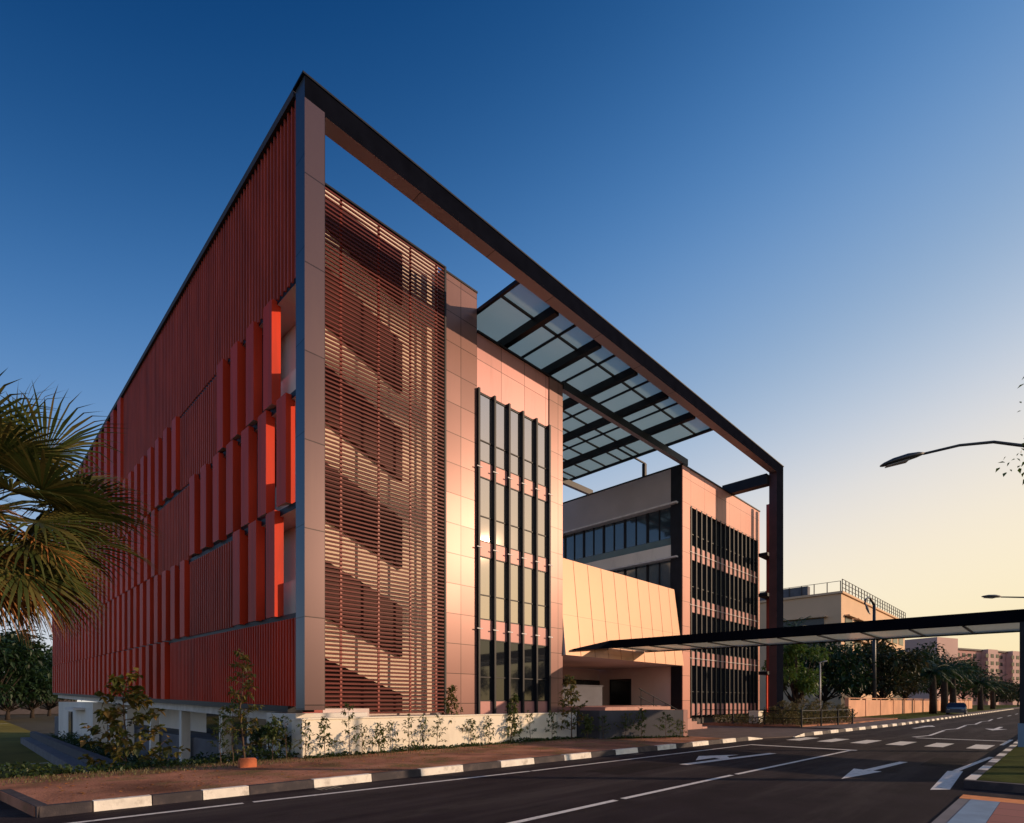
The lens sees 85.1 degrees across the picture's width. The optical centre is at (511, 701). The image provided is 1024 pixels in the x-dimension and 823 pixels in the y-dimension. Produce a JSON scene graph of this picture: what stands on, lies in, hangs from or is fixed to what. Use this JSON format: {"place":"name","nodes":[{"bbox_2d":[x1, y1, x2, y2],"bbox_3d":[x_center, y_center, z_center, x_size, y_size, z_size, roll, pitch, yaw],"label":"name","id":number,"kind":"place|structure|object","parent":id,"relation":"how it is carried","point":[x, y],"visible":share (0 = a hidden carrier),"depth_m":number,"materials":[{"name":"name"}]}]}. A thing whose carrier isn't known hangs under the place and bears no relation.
{"place":"outdoors","nodes":[
{"label":"outdoors","id":0,"kind":"place"},
{"bbox_2d":[0,720,62,777],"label":"field","id":1,"kind":"structure","parent":0,"point":[13,749],"depth_m":38.87,"materials":[{"name":"plant"}]},
{"bbox_2d":[20,731,123,771],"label":"path","id":2,"kind":"structure","parent":1,"relation":"on","point":[54,751],"depth_m":32.36,"materials":[{"name":"grey concrete"}]},
{"bbox_2d":[0,714,108,754],"bbox_3d":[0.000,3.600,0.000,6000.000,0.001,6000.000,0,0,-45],"label":"ground","id":3,"kind":"structure","parent":0,"point":[43,723],"depth_m":94.64,"materials":[{"name":"grass"}]},
{"bbox_2d":[0,621,52,706],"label":"dark tree","id":4,"kind":"object","parent":3,"relation":"on","point":[10,647],"visible":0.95,"depth_m":97.38,"materials":[{"name":"green plant"}]},
{"bbox_2d":[0,633,57,717],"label":"dark tree","id":5,"kind":"object","parent":3,"relation":"on","point":[32,707],"visible":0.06,"depth_m":118.77,"materials":[{"name":"green plant"}]},
{"bbox_2d":[0,630,65,719],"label":"dark tree","id":6,"kind":"object","parent":3,"relation":"on","point":[41,681],"visible":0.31,"depth_m":107.79,"materials":[{"name":"green plant"}]},
{"bbox_2d":[0,695,76,714],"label":"house","id":7,"kind":"structure","parent":3,"relation":"on","point":[54,710],"depth_m":152.42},
{"bbox_2d":[13,643,81,715],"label":"dark tree","id":8,"kind":"object","parent":3,"relation":"on","point":[50,705],"visible":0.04,"depth_m":134.64,"materials":[{"name":"green plant"}]},
{"bbox_2d":[51,731,191,766],"bbox_3d":[-22.042,3.018,30.455,1.905,1.587,40.281,0,0,-45],"label":"ground cover","id":9,"kind":"object","parent":3,"relation":"on","point":[96,749],"visible":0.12,"depth_m":32.74,"materials":[{"name":"green plant"}]},
{"bbox_2d":[238,757,256,767],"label":"brick block","id":10,"kind":"structure","parent":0,"point":[247,762],"depth_m":12.24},
{"bbox_2d":[0,736,725,816],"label":"verge","id":11,"kind":"structure","parent":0,"point":[106,789],"depth_m":11.55,"materials":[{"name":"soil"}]},
{"bbox_2d":[206,710,240,764],"bbox_3d":[-6.521,0.880,12.680,0.653,1.350,0.588,0,0,-45],"label":"sapling","id":12,"kind":"object","parent":11,"relation":"on","point":[218,727],"visible":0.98,"depth_m":12.61,"materials":[{"name":"green plant"}]},
{"bbox_2d":[213,699,254,764],"bbox_3d":[-6.256,0.747,12.478,0.824,1.617,0.590,0,0,3],"label":"sapling","id":13,"kind":"object","parent":11,"relation":"on","point":[230,720],"visible":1,"depth_m":12.50,"materials":[{"name":"green plant"}]},
{"bbox_2d":[215,649,264,757],"bbox_3d":[-6.428,0.158,13.177,0.965,2.800,1.125,0,0,-45],"label":"young tree","id":14,"kind":"object","parent":11,"relation":"on","point":[246,668],"visible":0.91,"depth_m":13.11,"materials":[{"name":"green plant"}]},
{"bbox_2d":[258,714,286,761],"bbox_3d":[-5.740,0.917,13.400,0.655,1.278,0.503,0,0,-9],"label":"sapling","id":15,"kind":"object","parent":11,"relation":"on","point":[273,733],"visible":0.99,"depth_m":13.34,"materials":[{"name":"green plant"}]},
{"bbox_2d":[274,714,303,759],"bbox_3d":[-5.470,0.933,13.503,0.846,1.246,0.531,0,0,-19],"label":"sapling","id":16,"kind":"object","parent":11,"relation":"on","point":[285,729],"visible":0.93,"depth_m":13.48,"materials":[{"name":"green plant"}]},
{"bbox_2d":[293,720,315,760],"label":"sapling","id":17,"kind":"object","parent":11,"relation":"on","point":[309,737],"visible":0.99,"depth_m":13.67,"materials":[{"name":"green plant"}]},
{"bbox_2d":[316,716,336,758],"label":"sapling","id":18,"kind":"object","parent":11,"relation":"on","point":[324,726],"visible":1,"depth_m":13.94,"materials":[{"name":"green plant"}]},
{"bbox_2d":[0,734,688,778],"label":"hedge","id":19,"kind":"object","parent":11,"relation":"on","point":[120,767],"visible":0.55,"depth_m":13.04,"materials":[{"name":"green plant"}]},
{"bbox_2d":[334,702,366,757],"bbox_3d":[-4.195,0.783,14.325,0.865,1.545,0.665,0,0,-2],"label":"sapling","id":20,"kind":"object","parent":11,"relation":"on","point":[349,718],"visible":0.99,"depth_m":14.29,"materials":[{"name":"green plant"}]},
{"bbox_2d":[369,722,388,755],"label":"sapling","id":21,"kind":"object","parent":11,"relation":"on","point":[376,737],"visible":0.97,"depth_m":14.97,"materials":[{"name":"green plant"}]},
{"bbox_2d":[383,720,399,752],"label":"sapling","id":22,"kind":"object","parent":11,"relation":"on","point":[389,732],"visible":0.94,"depth_m":15.23,"materials":[{"name":"green plant"}]},
{"bbox_2d":[398,713,416,752],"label":"sapling","id":23,"kind":"object","parent":11,"relation":"on","point":[408,727],"visible":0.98,"depth_m":15.74,"materials":[{"name":"green plant"}]},
{"bbox_2d":[414,714,432,750],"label":"sapling","id":24,"kind":"object","parent":11,"relation":"on","point":[425,723],"visible":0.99,"depth_m":16.25,"materials":[{"name":"green plant"}]},
{"bbox_2d":[292,712,576,757],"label":"plinth wall","id":25,"kind":"structure","parent":11,"relation":"on","point":[454,735],"depth_m":17.01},
{"bbox_2d":[426,714,447,748],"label":"sapling","id":26,"kind":"object","parent":11,"relation":"on","point":[437,726],"visible":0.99,"depth_m":16.96,"materials":[{"name":"green plant"}]},
{"bbox_2d":[440,685,467,732],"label":"young tree","id":27,"kind":"object","parent":11,"relation":"on","point":[452,698],"visible":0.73,"depth_m":18.14,"materials":[{"name":"green plant"}]},
{"bbox_2d":[504,693,523,739],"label":"young tree","id":28,"kind":"object","parent":11,"relation":"on","point":[514,700],"visible":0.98,"depth_m":19.55,"materials":[{"name":"green plant"}]},
{"bbox_2d":[553,675,587,739],"bbox_3d":[2.277,0.265,21.287,1.178,2.581,1.601,0,0,-67],"label":"young tree","id":29,"kind":"object","parent":11,"relation":"on","point":[569,678],"visible":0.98,"depth_m":21.12,"materials":[{"name":"green plant"}]},
{"bbox_2d":[580,714,593,738],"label":"sapling","id":30,"kind":"object","parent":11,"relation":"on","point":[587,723],"visible":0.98,"depth_m":21.23,"materials":[{"name":"green plant"}]},
{"bbox_2d":[570,709,687,738],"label":"retaining wall","id":31,"kind":"structure","parent":11,"relation":"on","point":[651,715],"depth_m":22.20,"materials":[{"name":"concrete"}]},
{"bbox_2d":[634,708,646,736],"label":"sapling","id":32,"kind":"object","parent":11,"relation":"on","point":[641,721],"visible":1,"depth_m":21.68,"materials":[{"name":"green plant"}]},
{"bbox_2d":[652,712,675,738],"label":"sapling","id":33,"kind":"object","parent":11,"relation":"on","point":[663,726],"visible":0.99,"depth_m":21.76,"materials":[{"name":"green plant"}]},
{"bbox_2d":[55,716,702,763],"bbox_3d":[-12.452,2.555,50.919,41.600,1.990,60.380,0,0,-45],"label":"building apron","id":34,"kind":"object","parent":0,"point":[198,741],"visible":0.04,"depth_m":26.16,"materials":[{"name":"concrete"}]},
{"bbox_2d":[52,70,783,764],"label":"office building","id":35,"kind":"structure","parent":34,"relation":"on","point":[358,446],"depth_m":21.72,"materials":[{"name":"metal"}]},
{"bbox_2d":[68,711,72,739],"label":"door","id":36,"kind":"structure","parent":35,"relation":"in","point":[70,714],"depth_m":46.21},
{"bbox_2d":[480,393,491,464],"bbox_3d":[-1.103,-11.210,23.009,0.810,2.780,0.100,0,0,-45],"label":"window","id":37,"kind":"structure","parent":35,"relation":"in","point":[485,401],"depth_m":22.99,"materials":[{"name":"glass"}]},
{"bbox_2d":[480,476,491,543],"bbox_3d":[-1.103,-7.875,23.009,0.810,2.650,0.100,0,0,-45],"label":"window","id":38,"kind":"structure","parent":35,"relation":"in","point":[485,484],"depth_m":22.99,"materials":[{"name":"glass"}]},
{"bbox_2d":[480,556,491,620],"bbox_3d":[-1.103,-4.650,23.009,0.810,2.600,0.100,0,0,-45],"label":"window","id":39,"kind":"structure","parent":35,"relation":"in","point":[485,562],"depth_m":22.99,"materials":[{"name":"glass"}]},
{"bbox_2d":[480,639,491,700],"bbox_3d":[-1.103,-1.275,23.009,0.810,2.550,0.100,0,0,-45],"label":"window","id":40,"kind":"structure","parent":35,"relation":"in","point":[485,645],"depth_m":22.99,"materials":[{"name":"glass"}]},
{"bbox_2d":[496,401,506,471],"bbox_3d":[-0.491,-11.210,23.621,0.780,2.780,0.100,0,0,-45],"label":"window","id":41,"kind":"structure","parent":35,"relation":"in","point":[501,410],"depth_m":23.64,"materials":[{"name":"glass"}]},
{"bbox_2d":[496,482,506,547],"bbox_3d":[-0.491,-7.875,23.621,0.780,2.650,0.100,0,0,-45],"label":"window","id":42,"kind":"structure","parent":35,"relation":"in","point":[501,490],"depth_m":23.64,"materials":[{"name":"glass"}]},
{"bbox_2d":[496,560,506,622],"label":"window","id":43,"kind":"structure","parent":35,"relation":"in","point":[501,566],"depth_m":23.64,"materials":[{"name":"glass"}]},
{"bbox_2d":[496,641,506,700],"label":"window","id":44,"kind":"structure","parent":35,"relation":"in","point":[501,646],"depth_m":23.64,"materials":[{"name":"glass"}]},
{"bbox_2d":[511,409,520,476],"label":"window","id":45,"kind":"structure","parent":35,"relation":"in","point":[515,416],"depth_m":24.24,"materials":[{"name":"glass"}]},
{"bbox_2d":[511,488,520,551],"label":"window","id":46,"kind":"structure","parent":35,"relation":"in","point":[515,494],"depth_m":24.24,"materials":[{"name":"glass"}]},
{"bbox_2d":[511,563,520,624],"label":"window","id":47,"kind":"structure","parent":35,"relation":"in","point":[515,569],"depth_m":24.24,"materials":[{"name":"glass"}]},
{"bbox_2d":[511,642,520,700],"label":"window","id":48,"kind":"structure","parent":35,"relation":"in","point":[515,647],"depth_m":24.28,"materials":[{"name":"glass"}]},
{"bbox_2d":[525,416,534,482],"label":"window","id":49,"kind":"structure","parent":35,"relation":"in","point":[529,423],"depth_m":24.86,"materials":[{"name":"glass"}]},
{"bbox_2d":[525,493,534,555],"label":"window","id":50,"kind":"structure","parent":35,"relation":"in","point":[529,500],"depth_m":24.86,"materials":[{"name":"glass"}]},
{"bbox_2d":[525,567,534,626],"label":"window","id":51,"kind":"structure","parent":35,"relation":"in","point":[529,572],"depth_m":24.86,"materials":[{"name":"glass"}]},
{"bbox_2d":[525,644,534,700],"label":"window","id":52,"kind":"structure","parent":35,"relation":"in","point":[529,648],"depth_m":24.86,"materials":[{"name":"glass"}]},
{"bbox_2d":[538,423,546,487],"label":"window","id":53,"kind":"structure","parent":35,"relation":"in","point":[542,430],"depth_m":25.48,"materials":[{"name":"glass"}]},
{"bbox_2d":[538,498,546,558],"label":"window","id":54,"kind":"structure","parent":35,"relation":"in","point":[542,504],"depth_m":25.48,"materials":[{"name":"glass"}]},
{"bbox_2d":[538,570,546,628],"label":"window","id":55,"kind":"structure","parent":35,"relation":"in","point":[542,575],"depth_m":25.48,"materials":[{"name":"glass"}]},
{"bbox_2d":[538,645,546,700],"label":"window","id":56,"kind":"structure","parent":35,"relation":"in","point":[542,650],"depth_m":25.48,"materials":[{"name":"glass"}]},
{"bbox_2d":[565,531,583,559],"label":"window","id":57,"kind":"structure","parent":35,"relation":"in","point":[574,543],"depth_m":40.98,"materials":[{"name":"glass"}]},
{"bbox_2d":[584,525,603,557],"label":"window","id":58,"kind":"structure","parent":35,"relation":"in","point":[593,538],"depth_m":39.76,"materials":[{"name":"glass"}]},
{"bbox_2d":[604,520,624,552],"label":"window","id":59,"kind":"structure","parent":35,"relation":"in","point":[614,533],"depth_m":38.52,"materials":[{"name":"glass"}]},
{"bbox_2d":[610,679,630,704],"bbox_3d":[7.359,-0.630,37.906,0.075,1.740,1.700,0,0,-45],"label":"entrance door","id":60,"kind":"structure","parent":35,"relation":"in","point":[620,689],"depth_m":37.87,"materials":[{"name":"glass"}]},
{"bbox_2d":[625,514,646,547],"bbox_3d":[8.319,-11.390,37.332,0.120,1.940,1.730,0,0,-45],"label":"window","id":61,"kind":"structure","parent":35,"relation":"in","point":[635,527],"depth_m":37.29,"materials":[{"name":"glass"}]},
{"bbox_2d":[625,565,646,581],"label":"window","id":62,"kind":"structure","parent":35,"relation":"in","point":[640,573],"depth_m":37.20,"materials":[{"name":"glass"}]},
{"bbox_2d":[647,507,670,542],"bbox_3d":[9.557,-11.390,36.094,0.120,1.940,1.730,0,0,-45],"label":"window","id":63,"kind":"structure","parent":35,"relation":"in","point":[658,522],"depth_m":36.05,"materials":[{"name":"glass"}]},
{"bbox_2d":[647,560,670,587],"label":"window","id":64,"kind":"structure","parent":35,"relation":"in","point":[659,573],"depth_m":36.03,"materials":[{"name":"glass"}]},
{"bbox_2d":[0,708,1023,822],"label":"road","id":65,"kind":"structure","parent":0,"point":[915,772],"depth_m":10.00,"materials":[{"name":"black asphalt"}]},
{"bbox_2d":[0,709,1011,817],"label":"kerb","id":66,"kind":"structure","parent":65,"relation":"on","point":[42,809],"depth_m":10.47,"materials":[{"name":"concrete"}]},
{"bbox_2d":[946,703,967,714],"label":"parked car","id":67,"kind":"object","parent":65,"relation":"on","point":[956,707],"visible":0.83,"depth_m":61.67,"materials":[{"name":"paint"}]},
{"bbox_2d":[964,740,1023,792],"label":"kerb","id":68,"kind":"structure","parent":65,"relation":"on","point":[971,781],"depth_m":10.16,"materials":[{"name":"concrete"}]},
{"bbox_2d":[977,745,1023,783],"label":"grass verge","id":69,"kind":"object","parent":65,"relation":"on","point":[1009,767],"depth_m":11.81,"materials":[{"name":"green plant"}]},
{"bbox_2d":[573,609,1023,746],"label":"covered walkway","id":70,"kind":"structure","parent":69,"relation":"on","point":[1003,621],"depth_m":21.74,"materials":[{"name":"metal"}]},
{"bbox_2d":[880,440,1023,467],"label":"street lamp","id":71,"kind":"object","parent":69,"relation":"on","point":[902,459],"visible":1,"depth_m":15.52,"materials":[{"name":"black metal"}]},
{"bbox_2d":[996,377,1023,484],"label":"kerb tree","id":72,"kind":"object","parent":69,"relation":"on","point":[1018,470],"visible":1,"depth_m":11.99,"materials":[{"name":"green plant"}]},
{"bbox_2d":[0,0,1023,701],"label":"sky","id":73,"kind":"structure","parent":0,"point":[809,214],"materials":[{"name":"blue"}]},
{"bbox_2d":[688,725,833,738],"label":"driveway","id":74,"kind":"structure","parent":0,"point":[736,731],"depth_m":28.61,"materials":[{"name":"grey asphalt"}]},
{"bbox_2d":[703,717,897,726],"bbox_3d":[7.177,2.005,56.816,21.500,1.190,49.800,0,0,-45],"label":"planting bed","id":75,"kind":"object","parent":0,"point":[855,720],"visible":0.17,"depth_m":35.40,"materials":[{"name":"green plant"}]},
{"bbox_2d":[760,706,787,724],"bbox_3d":[15.708,0.889,33.494,1.402,1.244,1.524,0,0,13],"label":"shrub","id":76,"kind":"object","parent":75,"relation":"on","point":[771,716],"visible":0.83,"depth_m":33.41,"materials":[{"name":"green plant"}]},
{"bbox_2d":[701,709,852,726],"bbox_3d":[17.527,1.015,34.464,10.119,1.070,4.901,0,0,0],"label":"railing","id":77,"kind":"object","parent":75,"relation":"on","point":[801,718],"visible":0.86,"depth_m":34.02,"materials":[{"name":"metal"}]},
{"bbox_2d":[713,713,851,724],"bbox_3d":[18.290,1.251,37.387,9.638,0.911,6.347,0,0,-45],"label":"ground cover","id":78,"kind":"object","parent":75,"relation":"on","point":[737,720],"visible":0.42,"depth_m":35.66,"materials":[{"name":"green plant"}]},
{"bbox_2d":[770,700,794,724],"bbox_3d":[16.007,0.713,32.976,1.466,1.594,1.363,0,0,-14],"label":"shrub","id":79,"kind":"object","parent":75,"relation":"on","point":[785,708],"visible":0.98,"depth_m":32.96,"materials":[{"name":"green plant"}]},
{"bbox_2d":[782,701,802,724],"bbox_3d":[16.681,0.737,33.253,1.423,1.547,1.261,0,0,5],"label":"shrub","id":80,"kind":"object","parent":75,"relation":"on","point":[792,706],"visible":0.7,"depth_m":33.16,"materials":[{"name":"green plant"}]},
{"bbox_2d":[761,644,832,715],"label":"roadside tree","id":81,"kind":"object","parent":75,"relation":"on","point":[805,685],"visible":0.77,"depth_m":46.40,"materials":[{"name":"green plant"}]},
{"bbox_2d":[790,695,815,721],"bbox_3d":[17.631,0.544,33.948,1.425,1.934,1.148,0,0,-24],"label":"shrub","id":82,"kind":"object","parent":75,"relation":"on","point":[803,705],"visible":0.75,"depth_m":33.89,"materials":[{"name":"green plant"}]},
{"bbox_2d":[802,701,822,722],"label":"shrub","id":83,"kind":"object","parent":75,"relation":"on","point":[810,707],"visible":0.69,"depth_m":34.45,"materials":[{"name":"green plant"}]},
{"bbox_2d":[821,701,843,721],"bbox_3d":[20.370,0.744,36.000,1.555,1.536,1.215,0,0,-7],"label":"shrub","id":84,"kind":"object","parent":75,"relation":"on","point":[826,705],"visible":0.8,"depth_m":35.91,"materials":[{"name":"green plant"}]},
{"bbox_2d":[760,705,1019,718],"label":"lawn","id":85,"kind":"structure","parent":0,"point":[922,714],"depth_m":61.21,"materials":[{"name":"green plant"}]},
{"bbox_2d":[783,642,878,713],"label":"roadside tree","id":86,"kind":"object","parent":85,"relation":"on","point":[840,672],"visible":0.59,"depth_m":59.59,"materials":[{"name":"green plant"}]},
{"bbox_2d":[760,579,905,709],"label":"school block","id":87,"kind":"structure","parent":85,"relation":"on","point":[840,606],"depth_m":94.28,"materials":[{"name":"concrete"}]},
{"bbox_2d":[783,618,823,626],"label":"window","id":88,"kind":"structure","parent":87,"relation":"in","point":[817,621],"depth_m":93.14,"materials":[{"name":"black glass"}]},
{"bbox_2d":[821,644,905,699],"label":"roadside tree","id":89,"kind":"object","parent":85,"relation":"on","point":[868,646],"visible":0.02,"depth_m":68.93,"materials":[{"name":"green plant"}]},
{"bbox_2d":[864,596,875,699],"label":"street lamp","id":90,"kind":"object","parent":85,"relation":"on","point":[873,654],"visible":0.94,"depth_m":57.87,"materials":[{"name":"black metal"}]},
{"bbox_2d":[837,639,929,699],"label":"roadside tree","id":91,"kind":"object","parent":85,"relation":"on","point":[892,661],"visible":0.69,"depth_m":61.80,"materials":[{"name":"green plant"}]},
{"bbox_2d":[845,698,971,716],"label":"boundary wall","id":92,"kind":"structure","parent":85,"relation":"on","point":[865,707],"depth_m":60.98,"materials":[{"name":"beige paint"}]},
{"bbox_2d":[876,641,946,699],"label":"roadside tree","id":93,"kind":"object","parent":85,"relation":"on","point":[937,654],"visible":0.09,"depth_m":76.94,"materials":[{"name":"green plant"}]},
{"bbox_2d":[902,654,965,713],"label":"roadside palm","id":94,"kind":"object","parent":85,"relation":"on","point":[931,673],"visible":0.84,"depth_m":65.72,"materials":[{"name":"green plant"}]},
{"bbox_2d":[905,647,980,697],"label":"roadside tree","id":95,"kind":"object","parent":85,"relation":"on","point":[958,687],"visible":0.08,"depth_m":89.34,"materials":[{"name":"green plant"}]},
{"bbox_2d":[921,652,976,712],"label":"roadside palm","id":96,"kind":"object","parent":85,"relation":"on","point":[944,694],"visible":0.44,"depth_m":69.72,"materials":[{"name":"green plant"}]},
{"bbox_2d":[936,654,981,702],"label":"roadside palm","id":97,"kind":"object","parent":85,"relation":"on","point":[953,698],"visible":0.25,"depth_m":74.72,"materials":[{"name":"green plant"}]},
{"bbox_2d":[905,637,1019,704],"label":"apartment block","id":98,"kind":"structure","parent":85,"relation":"on","point":[1003,663],"depth_m":214.25,"materials":[{"name":"paint"}]},
{"bbox_2d":[940,659,998,700],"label":"roadside tree","id":99,"kind":"object","parent":85,"relation":"on","point":[986,672],"visible":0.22,"depth_m":118.27,"materials":[{"name":"green plant"}]},
{"bbox_2d":[961,668,1001,709],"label":"roadside palm","id":100,"kind":"object","parent":85,"relation":"on","point":[980,684],"visible":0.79,"depth_m":91.73,"materials":[{"name":"green plant"}]},
{"bbox_2d":[974,674,1011,708],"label":"roadside palm","id":101,"kind":"object","parent":85,"relation":"on","point":[992,699],"visible":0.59,"depth_m":104.76,"materials":[{"name":"green plant"}]},
{"bbox_2d":[968,676,1019,706],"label":"roadside tree","id":102,"kind":"object","parent":85,"relation":"on","point":[999,695],"visible":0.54,"depth_m":148.07,"materials":[{"name":"green plant"}]},
{"bbox_2d":[763,707,1019,728],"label":"footpath","id":103,"kind":"structure","parent":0,"point":[843,726],"depth_m":37.28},
{"bbox_2d":[932,794,1023,822],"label":"pavement","id":104,"kind":"structure","parent":0,"point":[963,808],"depth_m":7.95,"materials":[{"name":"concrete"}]},
{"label":"grass bank","id":105,"kind":"structure","parent":0,"visible":0},
{"bbox_2d":[0,370,166,649],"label":"fan palm","id":106,"kind":"object","parent":105,"relation":"on","point":[39,561],"visible":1,"depth_m":11.88,"materials":[{"name":"green plant"}]},
{"bbox_2d":[78,667,189,767],"bbox_3d":[-9.103,0.806,13.458,2.300,3.290,2.259,0,0,-45],"label":"young tree","id":107,"kind":"object","parent":105,"relation":"on","point":[110,715],"visible":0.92,"depth_m":13.29,"materials":[{"name":"green plant"}]},
{"bbox_2d":[243,718,291,755],"bbox_3d":[-6.432,1.228,14.874,1.407,1.567,1.434,0,0,-45],"label":"bush","id":108,"kind":"object","parent":105,"relation":"on","point":[258,734],"visible":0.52,"depth_m":14.72,"materials":[{"name":"green plant"}]},
{"bbox_2d":[0,737,623,784],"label":"grass tufts","id":109,"kind":"object","parent":105,"relation":"on","point":[204,767],"visible":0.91,"depth_m":11.79,"materials":[{"name":"green plant"}]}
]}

